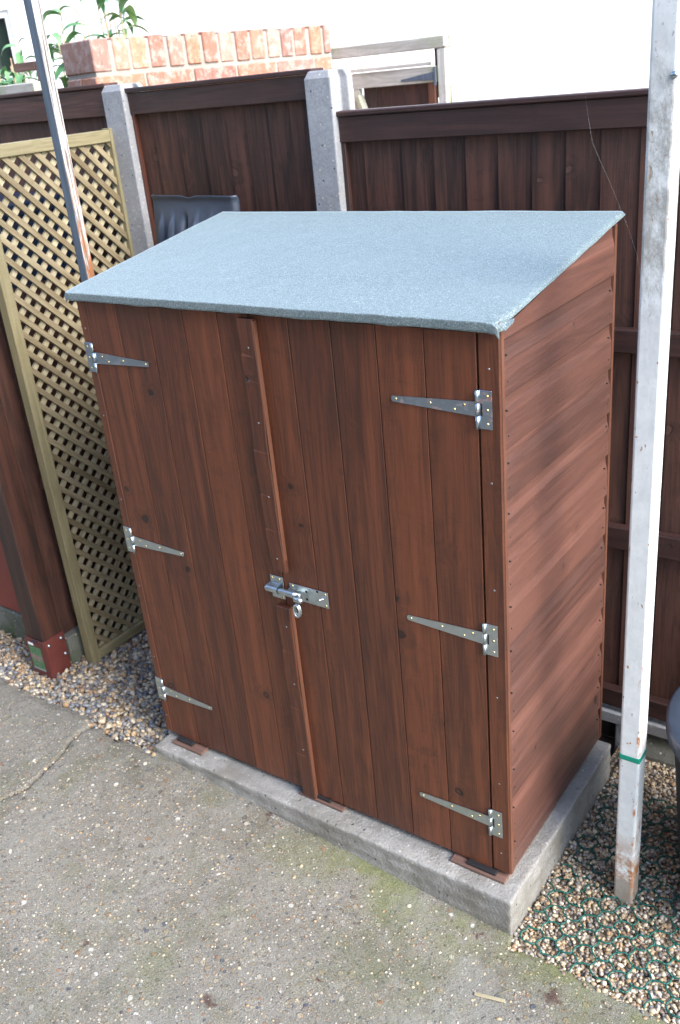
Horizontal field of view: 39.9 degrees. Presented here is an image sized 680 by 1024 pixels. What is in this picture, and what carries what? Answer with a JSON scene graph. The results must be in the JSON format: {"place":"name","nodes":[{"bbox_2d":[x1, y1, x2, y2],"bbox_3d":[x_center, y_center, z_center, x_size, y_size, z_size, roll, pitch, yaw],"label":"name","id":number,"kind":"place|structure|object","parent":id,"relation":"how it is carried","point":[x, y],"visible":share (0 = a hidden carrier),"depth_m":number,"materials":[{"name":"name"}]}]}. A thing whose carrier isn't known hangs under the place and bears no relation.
{"place":"outdoors","nodes":[
{"label":"outdoors","id":0,"kind":"place"},
{"bbox_2d":[0,627,171,756],"bbox_3d":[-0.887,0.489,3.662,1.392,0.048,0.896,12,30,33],"label":"river gravel","id":1,"kind":"structure","parent":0,"point":[82,680],"depth_m":3.36,"materials":[{"name":"gravel"}]},
{"bbox_2d":[0,605,26,638],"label":"gravel board","id":2,"kind":"object","parent":1,"relation":"on","point":[11,622],"depth_m":3.70,"materials":[{"name":"concrete"}]},
{"bbox_2d":[0,540,20,612],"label":"fence panel","id":3,"kind":"object","parent":2,"relation":"on","point":[8,598],"depth_m":3.63,"materials":[{"name":"brown wood"}]},
{"bbox_2d":[14,61,39,80],"bbox_3d":[-1.080,-0.765,4.014,0.165,2.105,0.040,12,30,33],"label":"garden stake","id":4,"kind":"object","parent":1,"relation":"on","point":[26,66],"visible":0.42,"depth_m":3.56,"materials":[{"name":"brown wood"}]},
{"bbox_2d":[0,81,41,94],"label":"garden rail","id":5,"kind":"object","parent":4,"relation":"attached to","point":[20,87],"visible":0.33,"depth_m":3.58,"materials":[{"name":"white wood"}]},
{"bbox_2d":[0,398,71,678],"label":"timber post","id":6,"kind":"object","parent":1,"relation":"on","point":[47,647],"visible":0.87,"depth_m":3.28,"materials":[{"name":"red paint"}]},
{"bbox_2d":[0,191,114,602],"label":"plastic container","id":7,"kind":"object","parent":1,"relation":"on","point":[15,226],"visible":0.14,"depth_m":3.21,"materials":[{"name":"black plastic"}]},
{"bbox_2d":[23,0,94,281],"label":"metal post","id":8,"kind":"object","parent":1,"relation":"on","point":[53,111],"depth_m":2.50,"materials":[{"name":"metal"}]},
{"bbox_2d":[0,128,144,663],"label":"diamond trellis","id":9,"kind":"object","parent":1,"relation":"on","point":[23,152],"visible":0.48,"depth_m":3.15,"materials":[{"name":"brown wood"}]},
{"bbox_2d":[64,593,142,663],"bbox_3d":[-0.851,0.423,3.724,0.040,0.165,0.585,12,30,33],"label":"gravel board","id":10,"kind":"object","parent":1,"relation":"on","point":[74,644],"visible":0.1,"depth_m":3.52,"materials":[{"name":"concrete"}]},
{"bbox_2d":[0,262,136,633],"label":"fence panel","id":11,"kind":"object","parent":10,"relation":"on","point":[24,448],"visible":0.33,"depth_m":3.30,"materials":[{"name":"brown wood"}]},
{"bbox_2d":[151,194,239,244],"bbox_3d":[-0.430,-0.320,3.290,0.391,1.516,0.098,12,30,33],"label":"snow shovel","id":12,"kind":"object","parent":1,"relation":"on","point":[174,215],"visible":0.2,"depth_m":3.02,"materials":[{"name":"grey plastic"}]},
{"bbox_3d":[-0.214,0.401,3.654,0.725,0.148,0.030,12,30,33],"label":"gravel board","id":13,"kind":"object","parent":1,"relation":"on","visible":0},
{"bbox_2d":[124,67,322,245],"bbox_3d":[-0.301,-0.498,3.248,0.785,1.828,0.067,12,30,33],"label":"fence panel","id":14,"kind":"object","parent":13,"relation":"on","point":[245,141],"visible":0.29,"depth_m":2.92,"materials":[{"name":"brown wood"}]},
{"bbox_3d":[-1.372,0.151,4.437,1.885,0.148,0.030,12,30,33],"label":"gravel board","id":15,"kind":"object","parent":1,"relation":"on","visible":0},
{"bbox_2d":[0,82,125,265],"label":"fence panel","id":16,"kind":"object","parent":15,"relation":"on","point":[23,116],"visible":0.18,"depth_m":3.34,"materials":[{"name":"brown wood"}]},
{"bbox_2d":[0,678,666,1023],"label":"driveway","id":17,"kind":"structure","parent":0,"point":[300,953],"depth_m":2.40,"materials":[{"name":"concrete"}]},
{"bbox_2d":[0,702,659,1023],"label":"loose grit","id":18,"kind":"object","parent":17,"relation":"on","point":[319,917],"visible":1,"depth_m":2.40,"materials":[{"name":"beige gravel"}]},
{"bbox_2d":[474,992,504,1002],"bbox_3d":[0.348,1.129,2.179,0.072,0.005,0.008,4,27,19],"label":"wood splinter","id":19,"kind":"object","parent":17,"relation":"on","point":[489,997],"visible":1,"depth_m":2.18,"materials":[{"name":"beige wood"}]},
{"bbox_2d":[114,733,614,756],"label":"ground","id":20,"kind":"structure","parent":0,"point":[607,739],"depth_m":3.06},
{"bbox_2d":[101,82,153,255],"bbox_3d":[-0.624,-0.478,3.531,0.097,2.072,0.110,12,30,33],"label":"concrete post","id":21,"kind":"object","parent":20,"relation":"on","point":[118,115],"visible":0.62,"depth_m":3.15,"materials":[{"name":"grey concrete"}]},
{"bbox_2d":[0,0,651,108],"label":"white house","id":22,"kind":"structure","parent":20,"relation":"on","point":[514,48],"depth_m":6.82,"materials":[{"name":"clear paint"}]},
{"bbox_2d":[0,10,21,83],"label":"window","id":23,"kind":"structure","parent":22,"relation":"in","point":[6,33],"depth_m":7.24,"materials":[{"name":"white glass"}]},
{"bbox_2d":[304,68,353,210],"bbox_3d":[0.058,-0.322,3.075,0.091,2.051,0.110,12,30,33],"label":"concrete post","id":24,"kind":"object","parent":20,"relation":"on","point":[329,93],"visible":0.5,"depth_m":2.67,"materials":[{"name":"grey concrete"}]},
{"bbox_2d":[614,724,620,752],"bbox_3d":[0.905,0.709,2.954,0.060,0.138,0.060,12,30,33],"label":"concrete stub","id":25,"kind":"object","parent":20,"relation":"on","point":[617,734],"visible":0.12,"depth_m":2.94,"materials":[{"name":"grey concrete"}]},
{"bbox_2d":[602,703,667,739],"bbox_3d":[0.904,0.641,2.889,1.824,0.040,0.042,12,30,33],"label":"gravel board","id":26,"kind":"object","parent":25,"relation":"on","point":[655,727],"depth_m":2.86,"materials":[{"name":"concrete"}]},
{"bbox_2d":[336,87,679,721],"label":"fence panel","id":27,"kind":"object","parent":26,"relation":"on","point":[534,153],"visible":0.3,"depth_m":2.49,"materials":[{"name":"brown wood"}]},
{"bbox_2d":[601,720,647,737],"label":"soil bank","id":28,"kind":"structure","parent":20,"relation":"on","point":[607,728],"depth_m":3.06,"materials":[{"name":"black soil"}]},
{"bbox_2d":[645,734,674,767],"bbox_3d":[1.306,0.807,2.666,0.865,0.130,0.095,12,30,33],"label":"concrete haunch","id":29,"kind":"object","parent":20,"relation":"on","point":[659,750],"visible":0.33,"depth_m":2.86,"materials":[{"name":"grey concrete"}]},
{"bbox_2d":[155,731,610,935],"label":"concrete plinth","id":30,"kind":"structure","parent":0,"point":[425,865],"depth_m":2.54,"materials":[{"name":"grey concrete"}]},
{"bbox_2d":[172,735,209,755],"bbox_3d":[-0.385,0.673,3.038,0.124,0.008,0.326,12,30,33],"label":"wooden packer","id":31,"kind":"object","parent":30,"relation":"on","point":[199,748],"visible":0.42,"depth_m":2.92,"materials":[{"name":"brown wood"}]},
{"bbox_2d":[177,735,196,746],"bbox_3d":[-0.398,0.659,3.047,0.065,0.009,0.316,12,30,33],"label":"plastic packer","id":32,"kind":"object","parent":31,"relation":"on","point":[185,740],"visible":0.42,"depth_m":2.94,"materials":[{"name":"black plastic"}]},
{"bbox_2d":[155,752,309,832],"bbox_3d":[-0.332,0.863,2.815,0.620,0.102,0.017,12,30,33],"label":"mortar fillet","id":33,"kind":"object","parent":30,"relation":"attached to","point":[182,767],"visible":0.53,"depth_m":2.85,"materials":[{"name":"concrete"}]},
{"bbox_2d":[300,790,347,812],"bbox_3d":[0.035,0.759,2.762,0.150,0.008,0.312,12,30,33],"label":"wooden packer","id":34,"kind":"object","parent":30,"relation":"on","point":[336,805],"visible":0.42,"depth_m":2.63,"materials":[{"name":"brown wood"}]},
{"bbox_2d":[317,794,332,802],"bbox_3d":[0.031,0.749,2.763,0.070,0.009,0.307,12,30,33],"label":"plastic packer","id":35,"kind":"object","parent":34,"relation":"on","point":[323,798],"visible":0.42,"depth_m":2.65,"materials":[{"name":"black plastic"}]},
{"bbox_2d":[65,211,625,873],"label":"garden shed","id":36,"kind":"structure","parent":30,"relation":"on","point":[361,465],"depth_m":2.24,"materials":[{"name":"brown wood"}]},
{"bbox_2d":[84,301,301,785],"bbox_3d":[-0.378,0.125,2.550,0.576,1.375,0.031,12,30,33],"label":"door","id":37,"kind":"structure","parent":36,"relation":"in","point":[173,383],"depth_m":2.49,"materials":[{"name":"brown wood"}]},
{"bbox_2d":[236,314,502,867],"bbox_3d":[0.079,0.234,2.228,0.648,1.384,0.059,12,30,33],"label":"door","id":38,"kind":"structure","parent":36,"relation":"in","point":[367,437],"depth_m":2.17,"materials":[{"name":"brown wood"}]},
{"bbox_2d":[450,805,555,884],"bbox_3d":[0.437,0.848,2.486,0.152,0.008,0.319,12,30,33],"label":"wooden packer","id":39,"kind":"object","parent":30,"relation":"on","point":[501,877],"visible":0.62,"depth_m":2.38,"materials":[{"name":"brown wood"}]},
{"bbox_2d":[467,858,498,875],"bbox_3d":[0.445,0.840,2.479,0.080,0.009,0.313,12,30,33],"label":"plastic packer","id":40,"kind":"object","parent":39,"relation":"on","point":[493,871],"visible":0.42,"depth_m":2.37,"materials":[{"name":"black plastic"}]},
{"bbox_2d":[508,735,679,1023],"bbox_3d":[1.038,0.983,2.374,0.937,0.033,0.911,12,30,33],"label":"fine shingle","id":41,"kind":"object","parent":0,"point":[644,914],"visible":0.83,"depth_m":2.38,"materials":[{"name":"beige gravel"}]},
{"bbox_2d":[519,784,679,1017],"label":"ground grid","id":42,"kind":"object","parent":41,"relation":"on","point":[617,930],"visible":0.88,"depth_m":2.36,"materials":[{"name":"green plastic"}]},
{"bbox_2d":[614,0,679,904],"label":"metal post","id":43,"kind":"object","parent":41,"relation":"on","point":[662,170],"visible":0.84,"depth_m":1.84,"materials":[{"name":"white paint"}]},
{"bbox_2d":[666,686,679,864],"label":"plastic tub","id":44,"kind":"object","parent":41,"relation":"on","point":[673,721],"visible":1,"depth_m":2.20,"materials":[{"name":"grey plastic"}]},
{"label":"yard","id":45,"kind":"structure","parent":0,"visible":0},
{"bbox_2d":[0,38,65,87],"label":"shrub","id":46,"kind":"object","parent":45,"relation":"on","point":[17,77],"visible":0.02,"depth_m":4.21,"materials":[{"name":"green plant"}]},
{"bbox_2d":[36,0,149,87],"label":"shrub","id":47,"kind":"object","parent":45,"relation":"on","point":[129,10],"visible":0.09,"depth_m":3.87,"materials":[{"name":"green plant"}]},
{"bbox_2d":[60,25,331,90],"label":"brick wall","id":48,"kind":"structure","parent":45,"relation":"on","point":[151,60],"depth_m":3.79,"materials":[{"name":"orange brick"}]},
{"bbox_2d":[331,34,457,102],"bbox_3d":[0.326,-1.164,4.607,0.604,2.065,0.105,12,30,33],"label":"door frame","id":49,"kind":"object","parent":45,"relation":"on","point":[444,47],"visible":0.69,"depth_m":4.08,"materials":[{"name":"white wood"}]},
{"bbox_2d":[350,61,437,108],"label":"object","id":50,"kind":"structure","parent":49,"relation":"attached to","point":[405,87],"depth_m":4.20,"materials":[{"name":"brown wood"}]}
]}

